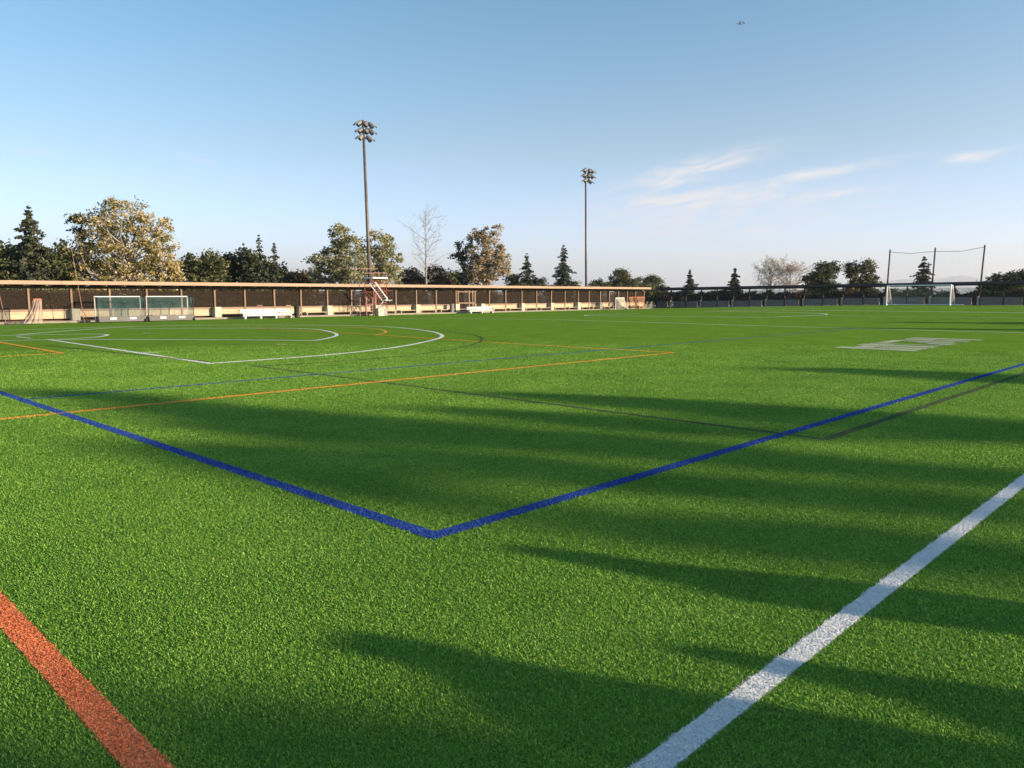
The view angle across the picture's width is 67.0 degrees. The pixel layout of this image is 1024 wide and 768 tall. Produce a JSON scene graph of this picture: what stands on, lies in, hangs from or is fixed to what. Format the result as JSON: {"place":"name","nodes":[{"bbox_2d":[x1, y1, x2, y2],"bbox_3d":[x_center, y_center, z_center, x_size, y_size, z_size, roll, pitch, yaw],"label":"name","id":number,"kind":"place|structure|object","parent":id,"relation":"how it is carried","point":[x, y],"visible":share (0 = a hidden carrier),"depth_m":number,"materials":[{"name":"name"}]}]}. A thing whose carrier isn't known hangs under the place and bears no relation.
{"place":"outdoors","nodes":[
{"label":"outdoors","id":0,"kind":"place"},
{"bbox_2d":[360,271,391,315],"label":"scaffold tower","id":1,"kind":"structure","parent":0,"point":[380,311],"depth_m":59.17,"materials":[{"name":"white metal"}]},
{"bbox_2d":[0,305,1023,767],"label":"turf field","id":2,"kind":"structure","parent":0,"point":[998,329],"depth_m":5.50,"materials":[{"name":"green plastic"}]},
{"bbox_2d":[20,299,42,322],"bbox_3d":[-26.139,-3.972,42.225,0.943,1.359,1.152,6,9,44],"label":"lacrosse goal","id":3,"kind":"object","parent":2,"relation":"on","point":[35,313],"visible":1,"depth_m":42.40,"materials":[{"name":"white fabric"}]},
{"bbox_2d":[0,342,62,352],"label":"orange corner line","id":4,"kind":"object","parent":2,"relation":"on","point":[32,347],"visible":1,"depth_m":23.70,"materials":[{"name":"orange paint"}]},
{"bbox_2d":[0,592,174,767],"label":"orange end line","id":5,"kind":"object","parent":2,"relation":"on","point":[109,726],"visible":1,"depth_m":3.09,"materials":[{"name":"orange paint"}]},
{"bbox_2d":[93,296,146,322],"bbox_3d":[-23.360,-4.463,46.124,1.285,1.538,2.854,6,9,44],"label":"hockey goal","id":6,"kind":"object","parent":2,"relation":"on","point":[98,319],"visible":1,"depth_m":45.80,"materials":[{"name":"white paint"}]},
{"bbox_2d":[47,345,207,361],"bbox_3d":[-11.081,-0.889,21.671,9.632,0.022,0.167,5,8,39],"label":"faded black line","id":7,"kind":"object","parent":2,"relation":"on","point":[129,353],"visible":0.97,"depth_m":21.20,"materials":[{"name":"paint"}]},
{"bbox_2d":[46,339,213,363],"bbox_3d":[-11.910,-1.051,23.083,0.171,0.021,13.995,-6,9,-44],"label":"white box line","id":8,"kind":"object","parent":2,"relation":"on","point":[133,352],"visible":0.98,"depth_m":21.66,"materials":[{"name":"white paint"}]},
{"bbox_2d":[145,296,194,321],"bbox_3d":[-21.362,-4.702,48.178,1.285,1.539,2.939,6,9,44],"label":"hockey goal","id":9,"kind":"object","parent":2,"relation":"on","point":[169,317],"visible":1,"depth_m":47.91,"materials":[{"name":"white paint"}]},
{"bbox_2d":[8,328,338,340],"bbox_3d":[-12.500,-2.116,32.360,11.312,0.001,10.765,0,7,-1],"label":"white shooting arc","id":10,"kind":"object","parent":2,"relation":"on","point":[336,334],"visible":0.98,"depth_m":27.96,"materials":[{"name":"white paint"}]},
{"bbox_2d":[2,325,443,362],"bbox_3d":[-10.215,-2.066,31.872,23.817,0.022,15.746,6,9,44],"label":"white arc line","id":11,"kind":"object","parent":2,"relation":"on","point":[441,335],"visible":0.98,"depth_m":24.52,"materials":[{"name":"white paint"}]},
{"bbox_2d":[240,309,292,318],"bbox_3d":[-16.745,-4.814,52.993,0.450,0.627,3.695,6,9,44],"label":"team bench","id":12,"kind":"object","parent":2,"relation":"on","point":[259,313],"visible":0.94,"depth_m":52.83,"materials":[{"name":"metal"}]},
{"bbox_2d":[294,305,299,317],"bbox_3d":[-15.266,-5.147,54.924,0.429,0.848,0.430,6,9,44],"label":"trash bin","id":13,"kind":"object","parent":2,"relation":"on","point":[296,311],"visible":1,"depth_m":54.78,"materials":[{"name":"grey plastic"}]},
{"bbox_2d":[0,335,675,419],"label":"field marking line","id":14,"kind":"object","parent":2,"relation":"on","point":[327,386],"visible":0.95,"depth_m":13.42,"materials":[{"name":"paint"}]},
{"bbox_2d":[262,329,483,365],"bbox_3d":[-2.998,-1.474,26.691,3.937,0.021,18.899,0,7,4],"label":"faded black arc","id":15,"kind":"object","parent":2,"relation":"on","point":[482,338],"visible":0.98,"depth_m":20.78,"materials":[{"name":"paint"}]},
{"bbox_2d":[28,328,855,399],"bbox_3d":[4.459,-1.211,24.354,0.130,0.022,34.606,6,9,43],"label":"thin blue line","id":16,"kind":"object","parent":2,"relation":"on","point":[364,370],"visible":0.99,"depth_m":16.01,"materials":[{"name":"blue paint"}]},
{"bbox_2d":[467,307,493,312],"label":"team bench","id":17,"kind":"object","parent":2,"relation":"on","point":[484,308],"visible":0.98,"depth_m":67.45,"materials":[{"name":"metal"}]},
{"bbox_2d":[0,363,1023,539],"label":"blue boundary line","id":18,"kind":"object","parent":2,"relation":"on","point":[427,533],"visible":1,"depth_m":6.88,"materials":[{"name":"blue paint"}]},
{"bbox_2d":[615,298,629,309],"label":"lacrosse goal","id":19,"kind":"object","parent":2,"relation":"on","point":[619,304],"visible":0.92,"depth_m":80.73,"materials":[{"name":"white fabric"}]},
{"bbox_2d":[251,365,1023,440],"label":"faded black line","id":20,"kind":"object","parent":2,"relation":"on","point":[859,427],"visible":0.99,"depth_m":10.82,"materials":[{"name":"paint"}]},
{"bbox_2d":[540,319,1013,332],"bbox_3d":[8.213,-3.388,43.212,38.340,0.001,4.677,4,8,33],"label":"white halfway line","id":21,"kind":"object","parent":2,"relation":"on","point":[790,326],"visible":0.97,"depth_m":38.76,"materials":[{"name":"white paint"}]},
{"bbox_2d":[627,474,1023,767],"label":"white sideline","id":22,"kind":"object","parent":2,"relation":"on","point":[682,743],"visible":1,"depth_m":3.45,"materials":[{"name":"white paint"}]},
{"bbox_2d":[696,305,1023,307],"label":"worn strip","id":23,"kind":"object","parent":2,"relation":"on","point":[995,305],"visible":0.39,"depth_m":70.91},
{"bbox_2d":[834,337,974,350],"bbox_3d":[13.126,-1.329,25.294,2.290,0.001,7.590,6,9,44],"label":"turf lettering","id":24,"kind":"object","parent":2,"relation":"on","point":[905,347],"visible":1,"depth_m":24.69},
{"bbox_2d":[886,284,954,304],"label":"soccer goal","id":25,"kind":"object","parent":2,"relation":"on","point":[950,285],"visible":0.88,"depth_m":73.72,"materials":[{"name":"white paint"}]},
{"bbox_2d":[0,0,1023,293],"label":"sky","id":26,"kind":"structure","parent":0,"point":[810,132],"materials":[{"name":"blue"}]},
{"bbox_2d":[37,296,994,323],"bbox_3d":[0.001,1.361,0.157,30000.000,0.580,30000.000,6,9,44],"label":"ground","id":27,"kind":"structure","parent":0,"point":[652,306],"depth_m":110.69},
{"bbox_2d":[2,284,43,309],"bbox_3d":[-31.264,-5.216,48.940,3.828,2.609,3.804,6,9,44],"label":"shrub","id":28,"kind":"object","parent":27,"relation":"on","point":[13,289],"visible":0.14,"depth_m":48.28,"materials":[{"name":"green plant"}]},
{"bbox_2d":[0,238,61,285],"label":"oak tree","id":29,"kind":"object","parent":27,"relation":"on","point":[7,257],"visible":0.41,"depth_m":51.99,"materials":[{"name":"green plant"}]},
{"bbox_2d":[10,205,63,308],"bbox_3d":[-32.354,-8.147,52.080,5.104,7.709,4.951,-1,7,-12],"label":"redwood tree","id":30,"kind":"object","parent":27,"relation":"on","point":[30,246],"visible":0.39,"depth_m":51.84,"materials":[{"name":"green plant"}]},
{"bbox_2d":[21,284,67,307],"bbox_3d":[-29.784,-5.357,50.223,3.378,2.590,3.881,3,7,25],"label":"shrub","id":31,"kind":"object","parent":27,"relation":"on","point":[48,293],"visible":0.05,"depth_m":49.44,"materials":[{"name":"green plant"}]},
{"bbox_2d":[42,236,92,289],"bbox_3d":[-31.941,-7.526,54.615,4.204,5.910,4.234,6,9,44],"label":"oak tree","id":32,"kind":"object","parent":27,"relation":"on","point":[61,257],"visible":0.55,"depth_m":53.87,"materials":[{"name":"green plant"}]},
{"bbox_2d":[63,212,97,280],"bbox_3d":[-30.035,-8.364,54.577,2.521,7.576,1.679,1,7,12],"label":"oak tree","id":33,"kind":"object","parent":27,"relation":"on","point":[88,244],"visible":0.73,"depth_m":54.21,"materials":[{"name":"green plant"}]},
{"bbox_2d":[74,289,128,310],"bbox_3d":[-27.805,-5.596,52.061,4.190,2.644,3.561,6,9,44],"label":"shrub","id":34,"kind":"object","parent":27,"relation":"on","point":[90,305],"visible":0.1,"depth_m":51.27,"materials":[{"name":"green plant"}]},
{"bbox_2d":[65,195,186,303],"bbox_3d":[-27.416,-8.960,54.799,6.766,8.704,6.927,6,9,44],"label":"sycamore tree","id":35,"kind":"object","parent":27,"relation":"on","point":[130,268],"visible":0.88,"depth_m":54.09,"materials":[{"name":"green plant"}]},
{"bbox_2d":[132,289,178,307],"bbox_3d":[-25.002,-5.910,54.933,3.676,2.605,3.446,1,7,10],"label":"shrub","id":36,"kind":"object","parent":27,"relation":"on","point":[161,299],"visible":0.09,"depth_m":54.46,"materials":[{"name":"green plant"}]},
{"bbox_2d":[173,280,211,309],"bbox_3d":[-23.548,-6.162,56.612,3.665,2.833,3.562,6,9,44],"label":"shrub","id":37,"kind":"object","parent":27,"relation":"on","point":[191,291],"visible":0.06,"depth_m":55.94,"materials":[{"name":"green plant"}]},
{"bbox_2d":[175,248,231,300],"bbox_3d":[-25.419,-8.392,63.535,4.716,5.577,4.623,-3,7,-21],"label":"oak tree","id":38,"kind":"object","parent":27,"relation":"on","point":[201,269],"visible":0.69,"depth_m":62.51,"materials":[{"name":"green plant"}]},
{"bbox_2d":[208,289,249,306],"bbox_3d":[-21.522,-6.347,58.529,3.793,2.639,3.584,-1,7,-5],"label":"shrub","id":39,"kind":"object","parent":27,"relation":"on","point":[231,290],"visible":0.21,"depth_m":57.85,"materials":[{"name":"green plant"}]},
{"bbox_2d":[211,247,258,292],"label":"oak tree","id":40,"kind":"object","parent":27,"relation":"on","point":[234,268],"visible":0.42,"depth_m":65.86,"materials":[{"name":"green plant"}]},
{"bbox_2d":[236,243,251,290],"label":"pine tree","id":41,"kind":"object","parent":27,"relation":"on","point":[245,274],"visible":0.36,"depth_m":65.06,"materials":[{"name":"green plant"}]},
{"bbox_2d":[248,235,271,306],"bbox_3d":[-21.315,-9.192,65.345,4.199,6.728,3.890,6,9,44],"label":"pine tree","id":42,"kind":"object","parent":27,"relation":"on","point":[258,271],"visible":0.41,"depth_m":64.97,"materials":[{"name":"green plant"}]},
{"bbox_2d":[245,281,280,308],"bbox_3d":[-19.661,-6.663,60.678,3.506,2.775,3.443,6,9,44],"label":"shrub","id":43,"kind":"object","parent":27,"relation":"on","point":[260,299],"visible":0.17,"depth_m":60.03,"materials":[{"name":"green plant"}]},
{"bbox_2d":[252,259,297,282],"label":"oak tree","id":44,"kind":"object","parent":27,"relation":"on","point":[267,264],"visible":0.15,"depth_m":68.58,"materials":[{"name":"green plant"}]},
{"bbox_2d":[267,243,283,301],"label":"pine tree","id":45,"kind":"object","parent":27,"relation":"on","point":[273,271],"visible":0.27,"depth_m":67.14,"materials":[{"name":"green plant"}]},
{"bbox_2d":[279,290,321,305],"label":"shrub","id":46,"kind":"object","parent":27,"relation":"on","point":[297,292],"visible":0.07,"depth_m":62.60,"materials":[{"name":"green plant"}]},
{"bbox_2d":[286,268,323,283],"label":"oak tree","id":47,"kind":"object","parent":27,"relation":"on","point":[301,278],"visible":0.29,"depth_m":71.33,"materials":[{"name":"green plant"}]},
{"bbox_2d":[0,280,650,323],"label":"covered walkway","id":48,"kind":"structure","parent":27,"relation":"on","point":[67,310],"depth_m":55.58,"materials":[{"name":"stained wood"},{"name":"felt"}]},
{"bbox_2d":[300,221,374,283],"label":"sycamore tree","id":49,"kind":"object","parent":27,"relation":"on","point":[338,269],"visible":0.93,"depth_m":67.01,"materials":[{"name":"green plant"}]},
{"bbox_2d":[321,283,355,305],"bbox_3d":[-14.832,-7.187,65.605,3.212,2.676,3.360,-4,8,-31],"label":"shrub","id":50,"kind":"object","parent":27,"relation":"on","point":[335,296],"visible":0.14,"depth_m":64.81,"materials":[{"name":"green plant"}]},
{"bbox_2d":[353,120,376,312],"bbox_3d":[-11.573,-13.568,63.304,1.661,15.812,2.516,-5,8,-35],"label":"light pole","id":51,"kind":"object","parent":27,"relation":"on","point":[366,130],"visible":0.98,"depth_m":62.94,"materials":[{"name":"metal"}]},
{"bbox_2d":[346,228,407,284],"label":"sycamore tree","id":52,"kind":"object","parent":27,"relation":"on","point":[381,254],"visible":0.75,"depth_m":70.69,"materials":[{"name":"green plant"}]},
{"bbox_2d":[397,283,429,304],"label":"shrub","id":53,"kind":"object","parent":27,"relation":"on","point":[412,292],"visible":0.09,"depth_m":70.72,"materials":[{"name":"green plant"}]},
{"bbox_2d":[395,263,434,290],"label":"oak tree","id":54,"kind":"object","parent":27,"relation":"on","point":[412,277],"visible":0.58,"depth_m":82.31,"materials":[{"name":"green plant"}]},
{"bbox_2d":[398,203,448,290],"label":"bare tree","id":55,"kind":"object","parent":27,"relation":"on","point":[425,244],"visible":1,"depth_m":74.55,"materials":[{"name":"grey plant"}]},
{"bbox_2d":[424,263,455,291],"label":"oak tree","id":56,"kind":"object","parent":27,"relation":"on","point":[439,277],"visible":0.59,"depth_m":82.28,"materials":[{"name":"green plant"}]},
{"bbox_2d":[445,269,466,292],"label":"oak tree","id":57,"kind":"object","parent":27,"relation":"on","point":[450,273],"visible":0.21,"depth_m":86.42,"materials":[{"name":"green plant"}]},
{"bbox_2d":[448,237,472,310],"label":"oak tree","id":58,"kind":"object","parent":27,"relation":"on","point":[460,256],"visible":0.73,"depth_m":80.50,"materials":[{"name":"green plant"}]},
{"bbox_2d":[460,224,512,285],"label":"sycamore tree","id":59,"kind":"object","parent":27,"relation":"on","point":[488,259],"visible":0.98,"depth_m":78.99,"materials":[{"name":"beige plant"}]},
{"bbox_2d":[502,284,533,304],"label":"shrub","id":60,"kind":"object","parent":27,"relation":"on","point":[518,293],"visible":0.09,"depth_m":80.96,"materials":[{"name":"green plant"}]},
{"bbox_2d":[502,273,549,291],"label":"oak tree","id":61,"kind":"object","parent":27,"relation":"on","point":[512,279],"visible":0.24,"depth_m":96.76,"materials":[{"name":"green plant"}]},
{"bbox_2d":[510,253,543,304],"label":"fir tree","id":62,"kind":"object","parent":27,"relation":"on","point":[525,279],"visible":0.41,"depth_m":89.90,"materials":[{"name":"green plant"}]},
{"bbox_2d":[538,283,571,301],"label":"shrub","id":63,"kind":"object","parent":27,"relation":"on","point":[557,291],"visible":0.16,"depth_m":85.58,"materials":[{"name":"green plant"}]},
{"bbox_2d":[553,245,579,299],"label":"fir tree","id":64,"kind":"object","parent":27,"relation":"on","point":[563,270],"visible":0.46,"depth_m":94.46,"materials":[{"name":"green plant"}]},
{"bbox_2d":[581,168,595,302],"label":"light pole","id":65,"kind":"object","parent":27,"relation":"on","point":[588,175],"visible":0.97,"depth_m":84.74,"materials":[{"name":"metal"}]},
{"bbox_2d":[575,284,603,303],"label":"shrub","id":66,"kind":"object","parent":27,"relation":"on","point":[590,291],"visible":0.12,"depth_m":89.34,"materials":[{"name":"green plant"}]},
{"bbox_2d":[588,277,611,294],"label":"oak tree","id":67,"kind":"object","parent":27,"relation":"on","point":[598,283],"visible":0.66,"depth_m":112.61,"materials":[{"name":"green plant"}]},
{"bbox_2d":[605,266,641,286],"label":"oak tree","id":68,"kind":"object","parent":27,"relation":"on","point":[625,279],"visible":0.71,"depth_m":116.02,"materials":[{"name":"green plant"}]},
{"bbox_2d":[638,284,660,304],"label":"shrub","id":69,"kind":"object","parent":27,"relation":"on","point":[652,294],"visible":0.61,"depth_m":97.64,"materials":[{"name":"green plant"}]},
{"bbox_2d":[634,273,669,304],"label":"oak tree","id":70,"kind":"object","parent":27,"relation":"on","point":[649,280],"visible":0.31,"depth_m":124.64,"materials":[{"name":"green plant"}]},
{"bbox_2d":[653,291,673,306],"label":"bush","id":71,"kind":"object","parent":27,"relation":"on","point":[665,295],"visible":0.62,"depth_m":105.86,"materials":[{"name":"green plant"}]},
{"bbox_2d":[668,290,689,304],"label":"bush","id":72,"kind":"object","parent":27,"relation":"on","point":[678,295],"visible":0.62,"depth_m":105.48,"materials":[{"name":"green plant"}]},
{"bbox_2d":[683,269,698,294],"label":"redwood tree","id":73,"kind":"object","parent":27,"relation":"on","point":[690,281],"visible":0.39,"depth_m":133.06,"materials":[{"name":"green plant"}]},
{"bbox_2d":[687,291,704,306],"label":"bush","id":74,"kind":"object","parent":27,"relation":"on","point":[695,296],"visible":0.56,"depth_m":101.62,"materials":[{"name":"green plant"}]},
{"bbox_2d":[702,290,716,299],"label":"bush","id":75,"kind":"object","parent":27,"relation":"on","point":[706,296],"visible":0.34,"depth_m":101.76,"materials":[{"name":"green plant"}]},
{"bbox_2d":[709,290,729,299],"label":"bush","id":76,"kind":"object","parent":27,"relation":"on","point":[722,294],"visible":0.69,"depth_m":99.88,"materials":[{"name":"green plant"}]},
{"bbox_2d":[727,289,742,304],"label":"bush","id":77,"kind":"object","parent":27,"relation":"on","point":[737,295],"visible":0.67,"depth_m":99.42,"materials":[{"name":"green plant"}]},
{"bbox_2d":[727,268,743,292],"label":"redwood tree","id":78,"kind":"object","parent":27,"relation":"on","point":[734,280],"visible":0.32,"depth_m":112.11,"materials":[{"name":"green plant"}]},
{"bbox_2d":[738,290,757,299],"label":"bush","id":79,"kind":"object","parent":27,"relation":"on","point":[744,296],"visible":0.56,"depth_m":98.23,"materials":[{"name":"green plant"}]},
{"bbox_2d":[753,289,777,304],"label":"bush","id":80,"kind":"object","parent":27,"relation":"on","point":[770,294],"visible":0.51,"depth_m":94.68,"materials":[{"name":"green plant"}]},
{"bbox_2d":[750,254,799,290],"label":"autumn tree","id":81,"kind":"object","parent":27,"relation":"on","point":[774,270],"visible":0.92,"depth_m":101.86,"materials":[{"name":"grey plant"}]},
{"bbox_2d":[775,291,789,298],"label":"bush","id":82,"kind":"object","parent":27,"relation":"on","point":[779,295],"visible":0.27,"depth_m":95.56,"materials":[{"name":"green plant"}]},
{"bbox_2d":[767,259,812,291],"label":"autumn tree","id":83,"kind":"object","parent":27,"relation":"on","point":[789,268],"visible":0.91,"depth_m":101.14,"materials":[{"name":"grey plant"}]},
{"bbox_2d":[783,288,810,305],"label":"bush","id":84,"kind":"object","parent":27,"relation":"on","point":[800,294],"visible":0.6,"depth_m":91.86,"materials":[{"name":"green plant"}]},
{"bbox_2d":[805,289,822,297],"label":"bush","id":85,"kind":"object","parent":27,"relation":"on","point":[815,294],"visible":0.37,"depth_m":91.80,"materials":[{"name":"green plant"}]},
{"bbox_2d":[798,260,842,292],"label":"oak tree","id":86,"kind":"object","parent":27,"relation":"on","point":[822,274],"visible":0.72,"depth_m":95.90,"materials":[{"name":"green plant"}]},
{"bbox_2d":[817,289,840,305],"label":"bush","id":87,"kind":"object","parent":27,"relation":"on","point":[831,294],"visible":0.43,"depth_m":89.83,"materials":[{"name":"green plant"}]},
{"bbox_2d":[653,281,1023,307],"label":"fence","id":88,"kind":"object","parent":27,"relation":"on","point":[967,300],"visible":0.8,"depth_m":83.28,"materials":[{"name":"grey metal"}]},
{"bbox_2d":[836,287,859,302],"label":"bush","id":89,"kind":"object","parent":27,"relation":"on","point":[850,292],"visible":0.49,"depth_m":88.59,"materials":[{"name":"green plant"}]},
{"bbox_2d":[839,258,882,291],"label":"oak tree","id":90,"kind":"object","parent":27,"relation":"on","point":[853,270],"visible":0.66,"depth_m":92.21,"materials":[{"name":"green plant"}]},
{"bbox_2d":[856,288,883,296],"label":"bush","id":91,"kind":"object","parent":27,"relation":"on","point":[872,292],"visible":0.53,"depth_m":87.22,"materials":[{"name":"green plant"}]},
{"bbox_2d":[885,250,890,304],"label":"net pole","id":92,"kind":"object","parent":27,"relation":"on","point":[888,268],"visible":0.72,"depth_m":83.04,"materials":[{"name":"grey metal"}]},
{"bbox_2d":[879,287,900,302],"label":"bush","id":93,"kind":"object","parent":27,"relation":"on","point":[894,292],"visible":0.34,"depth_m":84.43,"materials":[{"name":"green plant"}]},
{"bbox_2d":[899,288,918,295],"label":"bush","id":94,"kind":"object","parent":27,"relation":"on","point":[910,293],"visible":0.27,"depth_m":85.47,"materials":[{"name":"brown plant"}]},
{"bbox_2d":[909,256,937,300],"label":"redwood tree","id":95,"kind":"object","parent":27,"relation":"on","point":[923,277],"visible":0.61,"depth_m":88.22,"materials":[{"name":"green plant"}]},
{"bbox_2d":[931,248,935,295],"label":"net pole","id":96,"kind":"object","parent":27,"relation":"on","point":[933,269],"visible":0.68,"depth_m":80.01,"materials":[{"name":"grey metal"}]},
{"bbox_2d":[939,289,960,295],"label":"bush","id":97,"kind":"object","parent":27,"relation":"on","point":[946,293],"visible":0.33,"depth_m":82.58,"materials":[{"name":"green plant"}]},
{"bbox_2d":[964,288,983,302],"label":"bush","id":98,"kind":"object","parent":27,"relation":"on","point":[973,293],"visible":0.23,"depth_m":80.39,"materials":[{"name":"green plant"}]},
{"bbox_2d":[979,245,985,295],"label":"net pole","id":99,"kind":"object","parent":27,"relation":"on","point":[982,268],"visible":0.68,"depth_m":76.94,"materials":[{"name":"grey metal"}]},
{"bbox_2d":[982,287,1002,295],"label":"bush","id":100,"kind":"object","parent":27,"relation":"on","point":[992,292],"visible":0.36,"depth_m":79.78,"materials":[{"name":"green plant"}]},
{"bbox_2d":[976,271,1021,291],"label":"oak tree","id":101,"kind":"object","parent":27,"relation":"on","point":[997,277],"visible":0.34,"depth_m":82.07,"materials":[{"name":"green plant"}]},
{"bbox_2d":[993,286,1023,295],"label":"bush","id":102,"kind":"object","parent":27,"relation":"on","point":[1012,292],"visible":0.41,"depth_m":77.56,"materials":[{"name":"green plant"}]},
{"bbox_2d":[999,268,1023,304],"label":"oak tree","id":103,"kind":"object","parent":27,"relation":"on","point":[1016,276],"visible":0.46,"depth_m":79.94,"materials":[{"name":"green plant"}]},
{"bbox_2d":[1013,288,1023,302],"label":"bush","id":104,"kind":"object","parent":27,"relation":"on","point":[1021,293],"visible":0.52,"depth_m":76.46,"materials":[{"name":"green plant"}]},
{"bbox_2d":[670,275,986,294],"bbox_3d":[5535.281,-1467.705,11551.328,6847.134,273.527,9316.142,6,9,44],"label":"hills","id":105,"kind":"structure","parent":0,"point":[961,289],"depth_m":10329.68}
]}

